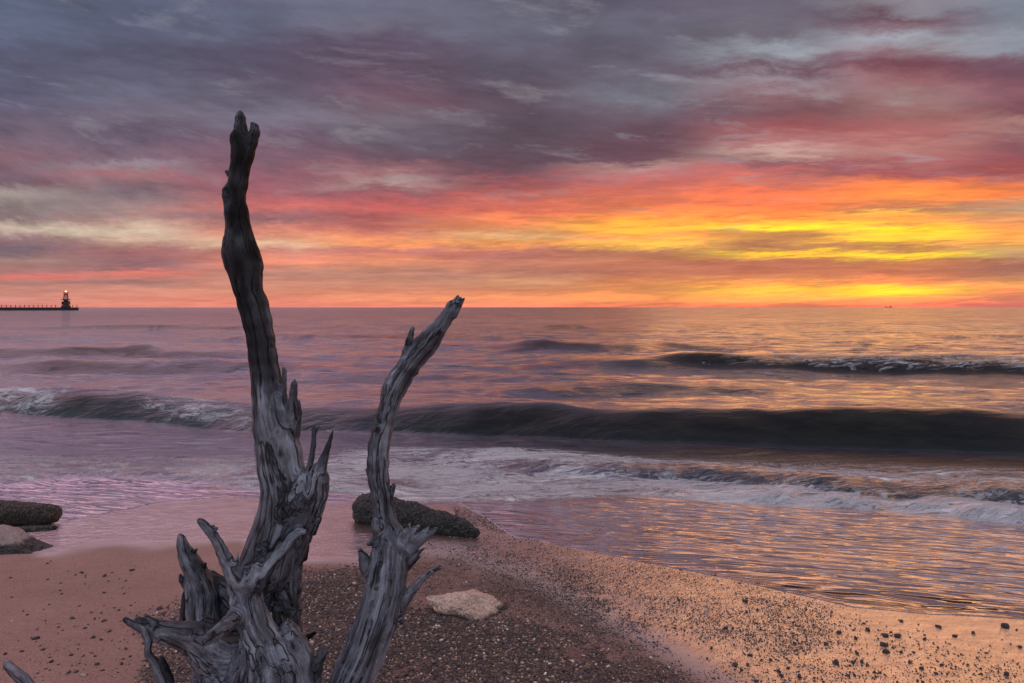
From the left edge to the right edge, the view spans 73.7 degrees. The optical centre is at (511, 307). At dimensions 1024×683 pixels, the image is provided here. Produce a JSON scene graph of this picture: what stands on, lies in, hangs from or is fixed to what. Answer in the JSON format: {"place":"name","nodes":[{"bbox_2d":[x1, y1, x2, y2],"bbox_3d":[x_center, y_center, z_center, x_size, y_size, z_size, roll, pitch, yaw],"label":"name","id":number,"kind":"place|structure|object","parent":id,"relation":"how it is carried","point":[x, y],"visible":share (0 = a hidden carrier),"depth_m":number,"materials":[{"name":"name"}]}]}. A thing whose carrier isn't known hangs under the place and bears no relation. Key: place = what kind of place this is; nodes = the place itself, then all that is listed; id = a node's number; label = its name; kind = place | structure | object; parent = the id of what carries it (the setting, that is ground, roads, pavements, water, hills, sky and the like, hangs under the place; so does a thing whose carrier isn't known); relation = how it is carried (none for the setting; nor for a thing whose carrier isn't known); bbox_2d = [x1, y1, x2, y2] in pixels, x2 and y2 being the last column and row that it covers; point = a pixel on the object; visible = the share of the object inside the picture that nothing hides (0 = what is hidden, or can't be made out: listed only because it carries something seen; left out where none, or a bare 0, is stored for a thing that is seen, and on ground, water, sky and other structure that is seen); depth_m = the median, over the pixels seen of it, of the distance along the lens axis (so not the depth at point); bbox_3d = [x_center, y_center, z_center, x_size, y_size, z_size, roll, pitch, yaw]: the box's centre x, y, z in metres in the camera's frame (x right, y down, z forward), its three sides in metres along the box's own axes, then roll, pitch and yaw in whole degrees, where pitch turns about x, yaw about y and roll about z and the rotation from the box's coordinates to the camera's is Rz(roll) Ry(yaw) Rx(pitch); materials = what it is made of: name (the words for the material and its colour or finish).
{"place":"outdoors","nodes":[
{"label":"outdoors","id":0,"kind":"place"},
{"bbox_2d":[61,291,70,306],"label":"beacon tower","id":1,"kind":"structure","parent":0,"point":[65,302],"depth_m":449.15,"materials":[{"name":"metal"}]},
{"bbox_2d":[0,307,1023,618],"bbox_3d":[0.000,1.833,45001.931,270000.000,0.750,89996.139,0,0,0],"label":"lake water","id":2,"kind":"structure","parent":0,"point":[864,457],"depth_m":10.51,"materials":[{"name":"purple liquid"}]},
{"bbox_2d":[0,305,78,310],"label":"pier","id":3,"kind":"structure","parent":2,"relation":"in","point":[15,308],"depth_m":438.62,"materials":[{"name":"concrete"}]},
{"bbox_2d":[0,497,1023,682],"bbox_3d":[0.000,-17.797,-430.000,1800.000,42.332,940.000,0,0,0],"label":"beach sand","id":4,"kind":"structure","parent":0,"point":[113,540],"depth_m":4.02,"materials":[{"name":"beige sand"}]},
{"bbox_2d":[3,660,35,682],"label":"driftwood stick","id":5,"kind":"object","parent":4,"relation":"on","point":[15,672],"visible":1,"depth_m":2.75,"materials":[{"name":"grey wood"}]},
{"bbox_2d":[0,524,52,554],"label":"rock","id":6,"kind":"object","parent":4,"relation":"on","point":[15,540],"visible":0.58,"depth_m":5.26,"materials":[{"name":"grey stone"}]},
{"bbox_2d":[0,500,62,525],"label":"rock","id":7,"kind":"object","parent":4,"relation":"on","point":[14,512],"visible":0.98,"depth_m":6.02,"materials":[{"name":"brown stone"}]},
{"bbox_2d":[17,525,57,531],"bbox_3d":[-4.124,1.918,5.881,0.370,0.069,0.107,0,0,-5],"label":"rock","id":8,"kind":"object","parent":4,"relation":"on","point":[31,528],"visible":0.5,"depth_m":5.87,"materials":[{"name":"grey stone"}]},
{"bbox_2d":[123,110,464,682],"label":"driftwood tree","id":9,"kind":"object","parent":4,"relation":"on","point":[227,627],"visible":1,"depth_m":2.63,"materials":[{"name":"grey wood"}]},
{"bbox_2d":[352,493,479,537],"bbox_3d":[-0.841,1.831,5.934,1.296,0.330,0.329,0,0,28],"label":"rock","id":10,"kind":"object","parent":4,"relation":"on","point":[414,513],"visible":0.68,"depth_m":5.81,"materials":[{"name":"grey stone"}]},
{"bbox_2d":[426,589,509,620],"bbox_3d":[-0.218,1.788,3.983,0.515,0.236,0.290,0,0,-24],"label":"rock","id":11,"kind":"object","parent":4,"relation":"on","point":[473,604],"visible":0.65,"depth_m":3.94,"materials":[{"name":"beige stone"}]},
{"bbox_2d":[1001,623,1009,627],"bbox_3d":[2.729,1.761,3.776,0.039,0.026,0.037,0,0,9],"label":"pebble","id":12,"kind":"object","parent":4,"relation":"on","point":[1005,625],"visible":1,"depth_m":3.77,"materials":[{"name":"grey stone"}]},
{"bbox_2d":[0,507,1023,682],"bbox_3d":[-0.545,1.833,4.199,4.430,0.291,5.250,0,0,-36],"label":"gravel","id":13,"kind":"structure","parent":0,"point":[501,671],"depth_m":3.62,"materials":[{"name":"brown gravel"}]},
{"bbox_2d":[0,0,1023,306],"label":"sky","id":14,"kind":"structure","parent":0,"point":[409,153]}
]}

